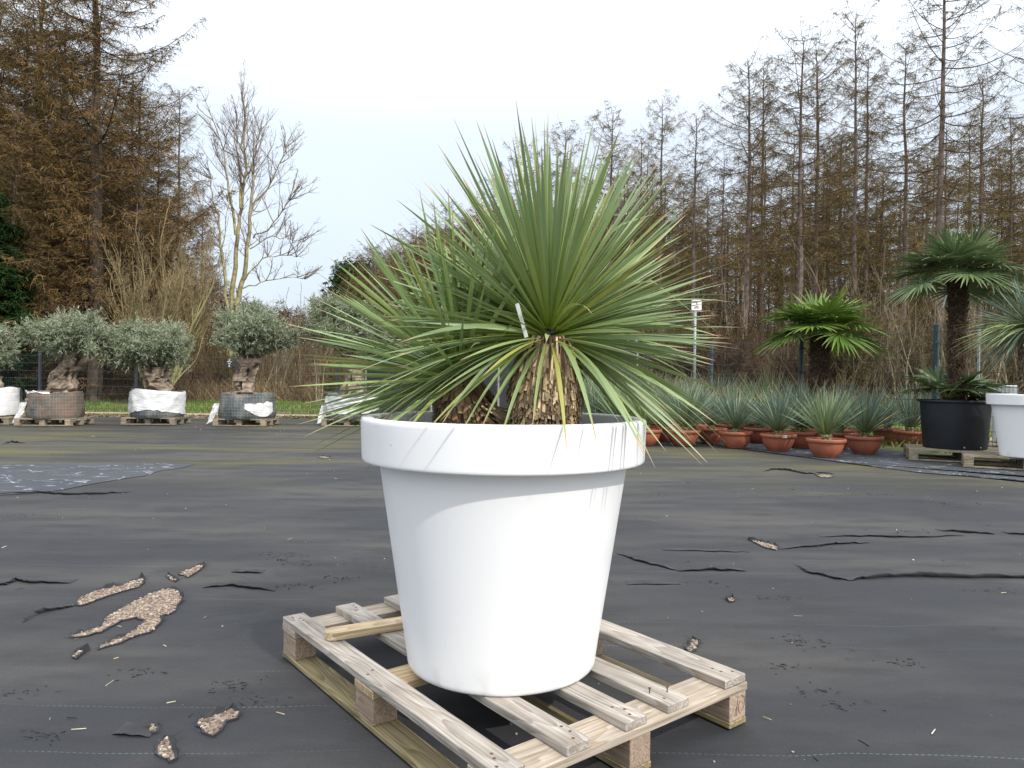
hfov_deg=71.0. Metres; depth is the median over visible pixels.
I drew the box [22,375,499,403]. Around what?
dry brush
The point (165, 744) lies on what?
exposed gravel
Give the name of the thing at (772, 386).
yucca plant
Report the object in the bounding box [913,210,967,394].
sapling
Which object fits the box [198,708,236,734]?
exposed gravel
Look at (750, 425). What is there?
plant pot
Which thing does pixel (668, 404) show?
yucca plant
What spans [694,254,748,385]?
sapling
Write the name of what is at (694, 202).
larch tree
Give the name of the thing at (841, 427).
yucca plant
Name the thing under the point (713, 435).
plant pot
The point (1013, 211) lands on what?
larch tree
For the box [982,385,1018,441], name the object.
plant pot
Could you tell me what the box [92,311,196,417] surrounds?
olive tree
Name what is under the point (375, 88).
sky
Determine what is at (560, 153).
larch tree
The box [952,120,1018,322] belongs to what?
larch tree
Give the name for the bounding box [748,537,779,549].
frayed fabric edge
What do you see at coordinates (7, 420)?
wooden pallet
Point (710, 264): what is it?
larch tree
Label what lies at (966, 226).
larch tree
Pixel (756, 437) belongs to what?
plant pot
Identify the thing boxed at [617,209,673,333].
larch tree
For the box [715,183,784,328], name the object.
larch tree
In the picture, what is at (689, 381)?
yucca plant
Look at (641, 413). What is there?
yucca plant
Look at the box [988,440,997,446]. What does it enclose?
wooden pallet
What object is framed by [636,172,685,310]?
larch tree
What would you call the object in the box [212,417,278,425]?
wooden pallet
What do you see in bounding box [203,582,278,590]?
fabric fold
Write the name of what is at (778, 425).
yucca plant
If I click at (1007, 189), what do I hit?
larch tree
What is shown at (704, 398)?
yucca plant
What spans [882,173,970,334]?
larch tree
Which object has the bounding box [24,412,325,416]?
gravel path
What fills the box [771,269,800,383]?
sapling
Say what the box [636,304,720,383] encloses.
leafless bush
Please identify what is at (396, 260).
larch tree
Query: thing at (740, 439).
plant pot
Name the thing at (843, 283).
larch tree
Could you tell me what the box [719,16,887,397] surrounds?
larch tree
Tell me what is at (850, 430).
plant pot
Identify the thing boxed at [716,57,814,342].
larch tree
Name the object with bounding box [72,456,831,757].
loose gravel
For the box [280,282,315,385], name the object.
sapling
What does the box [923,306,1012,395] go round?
leafless bush
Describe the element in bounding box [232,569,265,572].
fabric fold
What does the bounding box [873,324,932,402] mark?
leafless bush
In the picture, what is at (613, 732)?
wooden pallet
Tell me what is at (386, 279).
larch tree
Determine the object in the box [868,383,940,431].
yucca plant
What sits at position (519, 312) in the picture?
plant tag
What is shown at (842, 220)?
larch tree
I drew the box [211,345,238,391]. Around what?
leafless bush
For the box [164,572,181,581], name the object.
frayed fabric edge
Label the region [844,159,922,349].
larch tree
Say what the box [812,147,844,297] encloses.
larch tree
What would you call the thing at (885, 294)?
sapling
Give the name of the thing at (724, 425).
plant pot
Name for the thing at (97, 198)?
larch tree
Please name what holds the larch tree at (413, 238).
on the ground at (890, 447)
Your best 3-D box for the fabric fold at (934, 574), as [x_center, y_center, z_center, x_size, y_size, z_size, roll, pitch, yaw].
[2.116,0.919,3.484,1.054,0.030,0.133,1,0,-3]
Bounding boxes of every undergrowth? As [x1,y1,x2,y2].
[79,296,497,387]
[366,260,1023,403]
[639,333,1017,420]
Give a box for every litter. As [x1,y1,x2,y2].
[2,427,1016,760]
[22,413,325,418]
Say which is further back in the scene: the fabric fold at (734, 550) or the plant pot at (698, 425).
the plant pot at (698, 425)
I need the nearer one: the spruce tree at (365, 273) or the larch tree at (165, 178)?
the larch tree at (165, 178)
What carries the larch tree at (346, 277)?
on the ground at (890, 447)
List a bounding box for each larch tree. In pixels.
[0,0,129,374]
[0,0,131,384]
[0,0,174,387]
[0,0,182,381]
[0,0,238,401]
[0,1,73,295]
[0,30,121,320]
[0,118,89,383]
[1,168,119,389]
[50,68,228,388]
[54,67,192,334]
[55,163,199,391]
[76,117,156,232]
[104,120,218,381]
[124,187,217,331]
[131,83,228,362]
[176,194,232,368]
[323,273,388,359]
[340,262,374,307]
[341,238,397,356]
[354,266,390,330]
[363,246,423,337]
[371,244,409,338]
[373,239,407,313]
[383,218,436,338]
[388,246,439,338]
[402,231,444,313]
[408,234,456,331]
[423,201,462,279]
[433,211,492,290]
[458,191,489,253]
[462,169,519,321]
[480,136,567,298]
[529,115,593,286]
[553,172,598,283]
[567,100,662,299]
[583,166,658,332]
[587,169,645,332]
[587,210,622,301]
[608,129,674,303]
[615,173,657,288]
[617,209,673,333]
[625,89,705,342]
[628,146,678,308]
[635,170,689,308]
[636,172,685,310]
[648,195,683,333]
[654,163,730,325]
[655,173,718,330]
[658,105,731,325]
[668,178,742,335]
[678,147,773,347]
[681,35,815,353]
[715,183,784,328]
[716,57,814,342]
[718,128,811,350]
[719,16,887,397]
[724,137,775,335]
[740,168,810,348]
[750,18,887,347]
[756,154,839,323]
[765,121,819,341]
[779,142,862,309]
[783,172,839,304]
[794,152,851,298]
[803,122,870,295]
[805,139,886,301]
[807,47,914,321]
[811,0,900,329]
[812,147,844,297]
[818,127,870,310]
[819,138,882,304]
[831,0,1023,357]
[838,177,927,354]
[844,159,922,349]
[850,177,910,340]
[851,30,979,392]
[868,182,944,329]
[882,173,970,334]
[901,156,952,339]
[907,114,976,324]
[907,143,971,328]
[907,153,947,316]
[929,62,1021,327]
[930,110,1020,320]
[931,183,977,276]
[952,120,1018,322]
[955,0,1023,368]
[962,147,1023,325]
[963,152,1023,342]
[966,102,1023,318]
[975,131,1023,310]
[984,124,1023,312]
[990,164,1023,272]
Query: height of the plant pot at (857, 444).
0.234 m
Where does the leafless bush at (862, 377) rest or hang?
on the ground at (890, 447)
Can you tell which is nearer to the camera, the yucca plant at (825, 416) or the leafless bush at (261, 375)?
the yucca plant at (825, 416)
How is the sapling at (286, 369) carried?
on the ground at (890, 447)
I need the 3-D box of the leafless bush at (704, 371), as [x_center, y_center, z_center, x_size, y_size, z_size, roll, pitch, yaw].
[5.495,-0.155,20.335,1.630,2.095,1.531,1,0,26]
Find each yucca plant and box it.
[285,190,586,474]
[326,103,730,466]
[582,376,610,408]
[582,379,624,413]
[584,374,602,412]
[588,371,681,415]
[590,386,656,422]
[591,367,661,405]
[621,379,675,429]
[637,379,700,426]
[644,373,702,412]
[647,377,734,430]
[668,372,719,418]
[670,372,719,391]
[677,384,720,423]
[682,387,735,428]
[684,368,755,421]
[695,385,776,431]
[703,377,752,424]
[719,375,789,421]
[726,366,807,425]
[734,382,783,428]
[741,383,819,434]
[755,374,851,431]
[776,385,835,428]
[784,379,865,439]
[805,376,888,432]
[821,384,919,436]
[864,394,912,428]
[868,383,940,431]
[951,269,1023,394]
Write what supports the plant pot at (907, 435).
on the ground at (890, 447)
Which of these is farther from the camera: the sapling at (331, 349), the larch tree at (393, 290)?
the larch tree at (393, 290)
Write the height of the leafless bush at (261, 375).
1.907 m
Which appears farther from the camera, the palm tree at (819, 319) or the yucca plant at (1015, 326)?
the palm tree at (819, 319)
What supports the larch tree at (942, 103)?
on the ground at (890, 447)
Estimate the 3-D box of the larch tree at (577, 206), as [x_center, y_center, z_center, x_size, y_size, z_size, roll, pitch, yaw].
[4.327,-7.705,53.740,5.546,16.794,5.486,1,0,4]
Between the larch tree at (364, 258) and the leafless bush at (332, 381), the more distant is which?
the larch tree at (364, 258)
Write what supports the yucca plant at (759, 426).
in the plant pot at (756, 437)
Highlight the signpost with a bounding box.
[690,300,701,386]
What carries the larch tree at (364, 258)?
on the ground at (890, 447)
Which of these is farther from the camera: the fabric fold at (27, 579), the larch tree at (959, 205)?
the larch tree at (959, 205)
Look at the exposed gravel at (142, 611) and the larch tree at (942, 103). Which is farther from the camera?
the larch tree at (942, 103)
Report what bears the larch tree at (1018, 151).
on the ground at (890, 447)
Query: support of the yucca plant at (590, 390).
in the plant pot
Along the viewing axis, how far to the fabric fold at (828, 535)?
4.38 m
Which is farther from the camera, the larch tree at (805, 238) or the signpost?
the larch tree at (805, 238)
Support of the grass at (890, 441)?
on the ground at (890, 447)
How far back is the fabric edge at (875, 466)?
7.87 m
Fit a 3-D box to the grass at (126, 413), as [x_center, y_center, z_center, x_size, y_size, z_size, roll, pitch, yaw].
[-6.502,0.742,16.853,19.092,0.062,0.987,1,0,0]
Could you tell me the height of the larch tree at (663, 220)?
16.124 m
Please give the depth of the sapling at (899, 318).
27.35 m
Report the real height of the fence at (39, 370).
1.520 m
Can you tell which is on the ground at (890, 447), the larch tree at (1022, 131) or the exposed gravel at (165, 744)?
the larch tree at (1022, 131)
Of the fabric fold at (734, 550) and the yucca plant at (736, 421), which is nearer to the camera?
the fabric fold at (734, 550)
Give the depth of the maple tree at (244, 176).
29.82 m
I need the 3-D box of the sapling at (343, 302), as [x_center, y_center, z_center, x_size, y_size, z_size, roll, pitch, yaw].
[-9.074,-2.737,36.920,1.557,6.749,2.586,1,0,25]
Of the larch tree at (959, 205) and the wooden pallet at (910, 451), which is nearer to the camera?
the wooden pallet at (910, 451)
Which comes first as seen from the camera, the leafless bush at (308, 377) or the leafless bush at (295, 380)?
the leafless bush at (295, 380)
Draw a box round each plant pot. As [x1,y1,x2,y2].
[360,411,646,696]
[645,428,661,445]
[650,425,679,441]
[667,429,700,445]
[689,423,706,437]
[695,427,726,443]
[715,423,744,430]
[718,430,752,448]
[743,422,756,430]
[743,427,773,442]
[760,432,796,451]
[783,430,817,447]
[791,427,819,436]
[806,437,846,457]
[820,431,856,448]
[831,428,858,434]
[844,435,883,454]
[872,427,904,442]
[892,430,921,445]
[917,399,991,450]
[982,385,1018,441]
[986,393,1023,457]
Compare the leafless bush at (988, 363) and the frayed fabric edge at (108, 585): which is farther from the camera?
the leafless bush at (988, 363)
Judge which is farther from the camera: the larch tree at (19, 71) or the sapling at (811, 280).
the larch tree at (19, 71)
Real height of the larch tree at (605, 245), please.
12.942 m
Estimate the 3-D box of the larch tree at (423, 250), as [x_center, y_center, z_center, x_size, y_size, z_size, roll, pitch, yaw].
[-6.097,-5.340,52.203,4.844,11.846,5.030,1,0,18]
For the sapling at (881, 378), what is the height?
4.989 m
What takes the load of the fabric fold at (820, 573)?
on the ground cover fabric at (958, 686)
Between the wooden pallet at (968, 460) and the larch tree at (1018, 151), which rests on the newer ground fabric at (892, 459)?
the wooden pallet at (968, 460)
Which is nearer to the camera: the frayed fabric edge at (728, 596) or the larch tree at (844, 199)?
the frayed fabric edge at (728, 596)
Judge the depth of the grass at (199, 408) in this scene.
20.58 m
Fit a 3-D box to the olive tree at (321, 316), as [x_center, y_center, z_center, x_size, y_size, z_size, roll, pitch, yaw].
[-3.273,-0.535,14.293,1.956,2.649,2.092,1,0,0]
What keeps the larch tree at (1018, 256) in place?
on the ground at (890, 447)
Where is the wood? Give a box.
[80,205,1023,371]
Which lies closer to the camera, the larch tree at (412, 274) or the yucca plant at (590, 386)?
the yucca plant at (590, 386)
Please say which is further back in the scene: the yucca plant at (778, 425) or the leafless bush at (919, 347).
the leafless bush at (919, 347)
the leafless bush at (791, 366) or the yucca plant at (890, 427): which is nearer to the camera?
the yucca plant at (890, 427)
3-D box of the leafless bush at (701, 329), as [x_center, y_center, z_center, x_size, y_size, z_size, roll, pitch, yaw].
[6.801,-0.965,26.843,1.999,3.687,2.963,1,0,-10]
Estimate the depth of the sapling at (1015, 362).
18.43 m
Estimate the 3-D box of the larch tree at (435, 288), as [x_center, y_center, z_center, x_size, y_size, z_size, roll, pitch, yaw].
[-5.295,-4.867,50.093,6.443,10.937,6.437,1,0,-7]
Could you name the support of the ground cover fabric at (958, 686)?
on the ground at (890, 447)
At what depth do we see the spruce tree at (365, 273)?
65.47 m
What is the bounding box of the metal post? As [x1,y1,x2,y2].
[976,327,980,399]
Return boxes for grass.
[22,397,499,414]
[86,412,324,417]
[783,413,997,452]
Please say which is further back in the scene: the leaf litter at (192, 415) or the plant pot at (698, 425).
the leaf litter at (192, 415)
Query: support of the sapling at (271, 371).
on the ground at (890, 447)
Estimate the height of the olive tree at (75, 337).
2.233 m
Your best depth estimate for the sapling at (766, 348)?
21.26 m
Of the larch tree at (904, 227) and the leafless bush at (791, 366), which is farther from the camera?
the larch tree at (904, 227)
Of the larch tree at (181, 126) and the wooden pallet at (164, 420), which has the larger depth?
the larch tree at (181, 126)
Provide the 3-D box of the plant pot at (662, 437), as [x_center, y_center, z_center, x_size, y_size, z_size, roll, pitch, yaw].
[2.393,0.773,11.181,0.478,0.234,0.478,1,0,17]
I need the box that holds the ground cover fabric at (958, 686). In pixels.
[0,416,1023,767]
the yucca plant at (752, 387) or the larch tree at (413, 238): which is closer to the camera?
the yucca plant at (752, 387)
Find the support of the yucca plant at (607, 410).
in the plant pot
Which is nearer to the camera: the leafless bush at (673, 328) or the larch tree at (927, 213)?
the leafless bush at (673, 328)
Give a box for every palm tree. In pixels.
[751,283,893,400]
[880,217,1023,399]
[891,363,998,400]
[921,366,1017,399]
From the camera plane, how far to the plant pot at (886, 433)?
11.18 m
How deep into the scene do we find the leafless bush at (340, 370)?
27.95 m
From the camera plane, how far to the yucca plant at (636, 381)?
11.76 m
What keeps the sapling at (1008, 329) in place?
on the ground at (890, 447)
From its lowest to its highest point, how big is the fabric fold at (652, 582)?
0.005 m
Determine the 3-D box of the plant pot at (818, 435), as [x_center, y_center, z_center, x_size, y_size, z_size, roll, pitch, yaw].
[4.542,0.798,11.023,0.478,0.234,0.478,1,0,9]
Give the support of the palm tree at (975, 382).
in the plant pot at (955, 424)
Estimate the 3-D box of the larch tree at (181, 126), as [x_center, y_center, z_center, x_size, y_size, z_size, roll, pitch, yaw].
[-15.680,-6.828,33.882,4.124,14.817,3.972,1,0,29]
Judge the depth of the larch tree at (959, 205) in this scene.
54.89 m
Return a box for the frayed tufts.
[5,489,1012,744]
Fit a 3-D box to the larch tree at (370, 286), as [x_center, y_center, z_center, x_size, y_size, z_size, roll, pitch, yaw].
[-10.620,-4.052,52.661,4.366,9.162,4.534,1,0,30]
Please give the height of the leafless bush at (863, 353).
3.995 m
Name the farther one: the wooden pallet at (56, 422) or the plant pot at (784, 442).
the wooden pallet at (56, 422)
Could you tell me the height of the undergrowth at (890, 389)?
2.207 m
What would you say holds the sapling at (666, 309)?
on the ground at (890, 447)
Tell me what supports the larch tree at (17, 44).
on the ground at (890, 447)
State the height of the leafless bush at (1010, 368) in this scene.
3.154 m
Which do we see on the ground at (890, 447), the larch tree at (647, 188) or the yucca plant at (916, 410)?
the larch tree at (647, 188)
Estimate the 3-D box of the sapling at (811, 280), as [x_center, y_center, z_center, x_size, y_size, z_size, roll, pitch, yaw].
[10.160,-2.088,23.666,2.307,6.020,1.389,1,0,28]
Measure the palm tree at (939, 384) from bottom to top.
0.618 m
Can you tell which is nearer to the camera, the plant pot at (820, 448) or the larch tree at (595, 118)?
the plant pot at (820, 448)
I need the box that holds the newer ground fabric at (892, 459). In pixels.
[696,438,1023,481]
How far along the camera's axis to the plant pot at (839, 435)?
10.09 m
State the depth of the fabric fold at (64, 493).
5.62 m
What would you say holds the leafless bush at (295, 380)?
on the ground at (890, 447)
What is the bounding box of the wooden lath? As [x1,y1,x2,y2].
[325,616,402,640]
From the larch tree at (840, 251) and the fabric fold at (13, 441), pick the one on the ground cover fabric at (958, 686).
the fabric fold at (13, 441)
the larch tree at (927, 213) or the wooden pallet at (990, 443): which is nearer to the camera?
the wooden pallet at (990, 443)
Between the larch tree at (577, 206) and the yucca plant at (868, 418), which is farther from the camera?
the larch tree at (577, 206)
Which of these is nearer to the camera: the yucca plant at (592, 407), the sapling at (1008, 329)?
the yucca plant at (592, 407)
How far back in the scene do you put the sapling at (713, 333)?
22.50 m
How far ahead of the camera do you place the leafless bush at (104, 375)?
29.30 m
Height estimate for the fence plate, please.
0.190 m
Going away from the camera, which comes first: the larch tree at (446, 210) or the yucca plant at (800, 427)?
the yucca plant at (800, 427)
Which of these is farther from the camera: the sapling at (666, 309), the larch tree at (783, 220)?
the larch tree at (783, 220)
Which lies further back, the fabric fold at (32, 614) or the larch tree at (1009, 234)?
the larch tree at (1009, 234)
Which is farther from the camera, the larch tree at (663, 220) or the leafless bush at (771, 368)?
the larch tree at (663, 220)
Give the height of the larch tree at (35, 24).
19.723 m
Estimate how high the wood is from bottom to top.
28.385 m
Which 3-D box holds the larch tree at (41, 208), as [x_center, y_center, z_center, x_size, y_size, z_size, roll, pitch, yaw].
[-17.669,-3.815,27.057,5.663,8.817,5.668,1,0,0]
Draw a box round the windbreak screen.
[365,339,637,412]
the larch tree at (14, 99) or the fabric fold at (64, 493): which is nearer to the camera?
the fabric fold at (64, 493)
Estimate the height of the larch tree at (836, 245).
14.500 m
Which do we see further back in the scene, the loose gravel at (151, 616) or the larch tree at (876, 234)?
the larch tree at (876, 234)
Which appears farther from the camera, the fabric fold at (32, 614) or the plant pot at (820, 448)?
the plant pot at (820, 448)
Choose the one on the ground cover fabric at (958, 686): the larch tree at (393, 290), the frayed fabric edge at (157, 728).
the frayed fabric edge at (157, 728)
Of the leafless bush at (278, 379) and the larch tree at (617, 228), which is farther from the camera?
the larch tree at (617, 228)
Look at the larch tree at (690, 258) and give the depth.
45.30 m
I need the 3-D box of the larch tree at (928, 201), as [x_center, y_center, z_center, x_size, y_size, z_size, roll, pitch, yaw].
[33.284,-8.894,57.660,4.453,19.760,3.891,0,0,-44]
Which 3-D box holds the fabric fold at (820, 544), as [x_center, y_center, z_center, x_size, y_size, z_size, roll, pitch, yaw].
[1.787,0.919,4.151,0.664,0.017,0.097,1,0,-17]
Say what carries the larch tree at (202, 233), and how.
on the ground at (890, 447)
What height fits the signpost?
3.065 m
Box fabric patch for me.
[0,463,194,494]
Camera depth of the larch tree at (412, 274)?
50.97 m
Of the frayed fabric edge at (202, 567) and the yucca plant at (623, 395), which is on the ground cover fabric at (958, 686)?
the frayed fabric edge at (202, 567)
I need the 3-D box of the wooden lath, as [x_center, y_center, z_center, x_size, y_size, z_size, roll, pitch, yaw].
[-0.415,0.763,2.263,0.350,0.022,0.060,0,0,-29]
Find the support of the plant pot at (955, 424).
on the wooden pallet at (910, 451)
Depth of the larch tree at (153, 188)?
33.75 m
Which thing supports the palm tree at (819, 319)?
in the plant pot
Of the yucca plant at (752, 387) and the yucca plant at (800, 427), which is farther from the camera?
the yucca plant at (752, 387)
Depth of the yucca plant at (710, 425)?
10.87 m
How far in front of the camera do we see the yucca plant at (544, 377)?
1.97 m
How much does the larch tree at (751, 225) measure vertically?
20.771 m
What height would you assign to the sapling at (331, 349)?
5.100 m
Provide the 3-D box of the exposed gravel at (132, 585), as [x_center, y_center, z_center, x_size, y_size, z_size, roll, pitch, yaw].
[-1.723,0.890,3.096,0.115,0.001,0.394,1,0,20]
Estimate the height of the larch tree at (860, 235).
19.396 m
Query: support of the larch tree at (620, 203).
on the ground at (890, 447)
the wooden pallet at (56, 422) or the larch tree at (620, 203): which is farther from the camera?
the larch tree at (620, 203)
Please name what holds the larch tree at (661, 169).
on the ground at (890, 447)
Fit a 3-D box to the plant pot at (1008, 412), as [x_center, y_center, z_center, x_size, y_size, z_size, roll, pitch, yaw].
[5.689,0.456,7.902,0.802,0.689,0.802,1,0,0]
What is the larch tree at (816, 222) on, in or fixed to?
on the ground at (890, 447)
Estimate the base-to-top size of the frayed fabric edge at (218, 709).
0.022 m
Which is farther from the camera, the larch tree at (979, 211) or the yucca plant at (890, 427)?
the larch tree at (979, 211)
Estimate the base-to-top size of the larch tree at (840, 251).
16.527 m
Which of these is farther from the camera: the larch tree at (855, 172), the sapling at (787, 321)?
the larch tree at (855, 172)
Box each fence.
[3,351,499,411]
[638,325,1017,446]
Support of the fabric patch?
on the ground cover fabric at (958, 686)
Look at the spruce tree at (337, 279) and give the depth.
69.42 m
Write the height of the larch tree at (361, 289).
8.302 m
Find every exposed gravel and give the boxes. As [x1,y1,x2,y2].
[73,589,180,647]
[77,578,142,604]
[158,741,174,759]
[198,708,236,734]
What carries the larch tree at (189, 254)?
on the ground at (890, 447)
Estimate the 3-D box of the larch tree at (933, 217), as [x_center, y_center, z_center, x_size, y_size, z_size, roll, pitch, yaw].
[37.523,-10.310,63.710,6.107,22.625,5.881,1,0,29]
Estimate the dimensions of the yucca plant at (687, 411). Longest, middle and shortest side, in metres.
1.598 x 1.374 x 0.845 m
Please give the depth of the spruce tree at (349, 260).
73.38 m
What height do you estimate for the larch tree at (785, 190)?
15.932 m
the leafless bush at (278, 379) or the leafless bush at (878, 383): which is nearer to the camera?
the leafless bush at (878, 383)
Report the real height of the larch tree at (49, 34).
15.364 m
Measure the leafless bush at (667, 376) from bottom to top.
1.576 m
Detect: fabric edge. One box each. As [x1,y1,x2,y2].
[64,586,189,649]
[70,643,91,659]
[74,572,148,605]
[142,717,166,733]
[152,731,186,762]
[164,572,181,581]
[177,561,209,577]
[189,703,248,737]
[680,636,708,652]
[696,442,1023,481]
[724,593,738,602]
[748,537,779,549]
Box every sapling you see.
[260,350,289,391]
[272,297,313,394]
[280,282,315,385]
[306,333,332,402]
[313,271,353,363]
[314,290,340,377]
[651,256,678,367]
[692,303,724,362]
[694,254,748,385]
[757,290,789,388]
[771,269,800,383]
[787,235,842,382]
[845,241,912,397]
[864,239,933,398]
[866,280,916,394]
[878,287,928,398]
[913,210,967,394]
[966,296,1012,382]
[966,304,1007,395]
[969,238,1023,383]
[986,296,1023,357]
[987,271,1023,382]
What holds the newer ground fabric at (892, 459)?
on the ground cover fabric at (958, 686)
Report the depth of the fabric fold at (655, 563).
3.68 m
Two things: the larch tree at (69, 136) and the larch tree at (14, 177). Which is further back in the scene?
the larch tree at (69, 136)
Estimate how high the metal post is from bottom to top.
1.941 m
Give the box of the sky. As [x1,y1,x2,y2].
[0,0,1023,361]
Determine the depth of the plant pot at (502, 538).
1.77 m
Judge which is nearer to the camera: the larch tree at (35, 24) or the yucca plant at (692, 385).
the yucca plant at (692, 385)
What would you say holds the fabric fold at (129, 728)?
on the ground cover fabric at (958, 686)
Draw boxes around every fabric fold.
[0,491,129,494]
[0,576,77,584]
[2,440,26,444]
[23,603,74,621]
[112,722,162,736]
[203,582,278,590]
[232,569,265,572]
[616,551,675,569]
[625,580,679,584]
[661,547,748,551]
[675,566,745,570]
[764,468,814,473]
[778,540,869,548]
[796,565,847,579]
[818,534,963,536]
[844,571,1023,579]
[937,529,993,533]
[1001,531,1023,533]
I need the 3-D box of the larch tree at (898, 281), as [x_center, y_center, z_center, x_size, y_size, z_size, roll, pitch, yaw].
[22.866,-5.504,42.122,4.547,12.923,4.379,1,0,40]
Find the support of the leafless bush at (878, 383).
on the ground at (890, 447)
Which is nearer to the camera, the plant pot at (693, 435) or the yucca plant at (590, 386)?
the plant pot at (693, 435)
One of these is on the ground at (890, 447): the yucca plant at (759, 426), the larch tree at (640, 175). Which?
the larch tree at (640, 175)
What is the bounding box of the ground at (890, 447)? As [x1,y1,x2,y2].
[24,401,1002,459]
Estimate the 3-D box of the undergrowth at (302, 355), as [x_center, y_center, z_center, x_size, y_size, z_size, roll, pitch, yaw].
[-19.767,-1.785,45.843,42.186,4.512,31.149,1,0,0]
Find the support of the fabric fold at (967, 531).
on the ground cover fabric at (958, 686)
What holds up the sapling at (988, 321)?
on the ground at (890, 447)
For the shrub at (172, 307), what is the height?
6.844 m
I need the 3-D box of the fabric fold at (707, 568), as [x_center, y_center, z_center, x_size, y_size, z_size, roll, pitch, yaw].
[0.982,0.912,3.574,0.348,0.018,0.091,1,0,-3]
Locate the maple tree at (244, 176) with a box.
[169,60,326,355]
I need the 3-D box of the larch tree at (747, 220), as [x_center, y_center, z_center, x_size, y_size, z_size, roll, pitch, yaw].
[10.582,-7.103,32.102,5.404,15.968,5.346,1,0,45]
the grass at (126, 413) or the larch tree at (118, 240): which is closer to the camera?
the grass at (126, 413)
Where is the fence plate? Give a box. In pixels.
[227,360,231,366]
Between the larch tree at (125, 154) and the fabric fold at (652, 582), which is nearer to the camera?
the fabric fold at (652, 582)
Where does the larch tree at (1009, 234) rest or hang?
on the ground at (890, 447)
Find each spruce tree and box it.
[0,192,54,395]
[320,257,352,356]
[327,255,356,288]
[342,255,378,309]
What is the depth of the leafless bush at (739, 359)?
19.98 m
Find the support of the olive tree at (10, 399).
on the wooden pallet at (7, 420)
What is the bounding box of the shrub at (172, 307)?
[93,197,237,387]
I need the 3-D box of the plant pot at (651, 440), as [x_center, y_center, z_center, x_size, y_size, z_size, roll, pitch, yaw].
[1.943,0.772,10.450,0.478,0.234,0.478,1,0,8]
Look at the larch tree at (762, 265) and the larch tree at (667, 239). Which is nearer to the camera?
the larch tree at (762, 265)
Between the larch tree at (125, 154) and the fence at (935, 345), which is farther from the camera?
the larch tree at (125, 154)
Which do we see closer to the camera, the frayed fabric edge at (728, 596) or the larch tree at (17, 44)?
the frayed fabric edge at (728, 596)
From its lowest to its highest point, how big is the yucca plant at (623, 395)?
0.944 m
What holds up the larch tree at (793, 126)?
on the ground at (890, 447)
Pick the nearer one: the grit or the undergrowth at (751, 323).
the grit
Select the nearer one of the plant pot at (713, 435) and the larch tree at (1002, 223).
the plant pot at (713, 435)
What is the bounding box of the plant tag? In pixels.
[515,303,527,337]
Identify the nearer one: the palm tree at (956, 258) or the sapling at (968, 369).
the palm tree at (956, 258)
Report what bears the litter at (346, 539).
on the ground cover fabric at (958, 686)
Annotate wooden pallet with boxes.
[0,415,37,424]
[13,416,94,425]
[121,416,190,424]
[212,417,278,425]
[283,594,746,767]
[321,418,360,425]
[903,444,1018,464]
[960,451,1023,470]
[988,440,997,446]
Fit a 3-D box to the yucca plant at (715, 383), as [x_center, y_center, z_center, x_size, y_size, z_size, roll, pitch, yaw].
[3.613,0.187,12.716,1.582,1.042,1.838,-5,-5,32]
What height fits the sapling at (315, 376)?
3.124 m
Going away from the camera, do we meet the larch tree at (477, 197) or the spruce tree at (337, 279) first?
the larch tree at (477, 197)
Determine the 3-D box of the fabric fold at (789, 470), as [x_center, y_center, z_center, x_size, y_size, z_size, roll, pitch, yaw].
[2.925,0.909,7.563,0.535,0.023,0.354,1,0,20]
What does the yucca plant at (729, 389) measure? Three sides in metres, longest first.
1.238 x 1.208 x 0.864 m
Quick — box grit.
[0,426,1019,762]
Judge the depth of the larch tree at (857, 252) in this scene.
40.23 m
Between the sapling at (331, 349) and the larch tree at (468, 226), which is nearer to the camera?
the sapling at (331, 349)
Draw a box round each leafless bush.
[77,359,121,388]
[186,358,216,384]
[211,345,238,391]
[230,356,274,384]
[270,376,292,387]
[283,372,308,389]
[292,367,320,384]
[313,353,364,386]
[320,368,344,390]
[636,300,699,368]
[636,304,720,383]
[649,365,683,382]
[660,286,773,390]
[672,312,723,351]
[678,350,728,386]
[737,338,795,392]
[743,330,838,395]
[744,325,804,388]
[794,272,896,399]
[804,315,890,402]
[864,361,904,399]
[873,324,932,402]
[878,302,971,403]
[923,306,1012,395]
[984,348,1016,383]
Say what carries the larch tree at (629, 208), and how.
on the ground at (890, 447)
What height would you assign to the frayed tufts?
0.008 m
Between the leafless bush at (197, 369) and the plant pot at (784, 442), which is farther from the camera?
the leafless bush at (197, 369)
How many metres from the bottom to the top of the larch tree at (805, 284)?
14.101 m
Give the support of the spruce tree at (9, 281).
on the ground at (890, 447)
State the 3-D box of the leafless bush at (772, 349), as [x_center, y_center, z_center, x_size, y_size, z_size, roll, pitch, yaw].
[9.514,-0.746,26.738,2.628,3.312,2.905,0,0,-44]
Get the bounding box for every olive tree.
[0,322,23,416]
[9,304,121,423]
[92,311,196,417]
[204,294,311,423]
[299,288,391,423]
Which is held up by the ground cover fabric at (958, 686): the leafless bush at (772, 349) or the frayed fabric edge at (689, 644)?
the frayed fabric edge at (689, 644)
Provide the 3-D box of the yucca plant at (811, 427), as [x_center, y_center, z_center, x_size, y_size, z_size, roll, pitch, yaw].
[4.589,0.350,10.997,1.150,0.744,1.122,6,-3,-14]
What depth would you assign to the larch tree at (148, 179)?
29.90 m
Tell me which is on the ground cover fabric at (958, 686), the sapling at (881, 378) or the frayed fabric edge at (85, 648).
the frayed fabric edge at (85, 648)

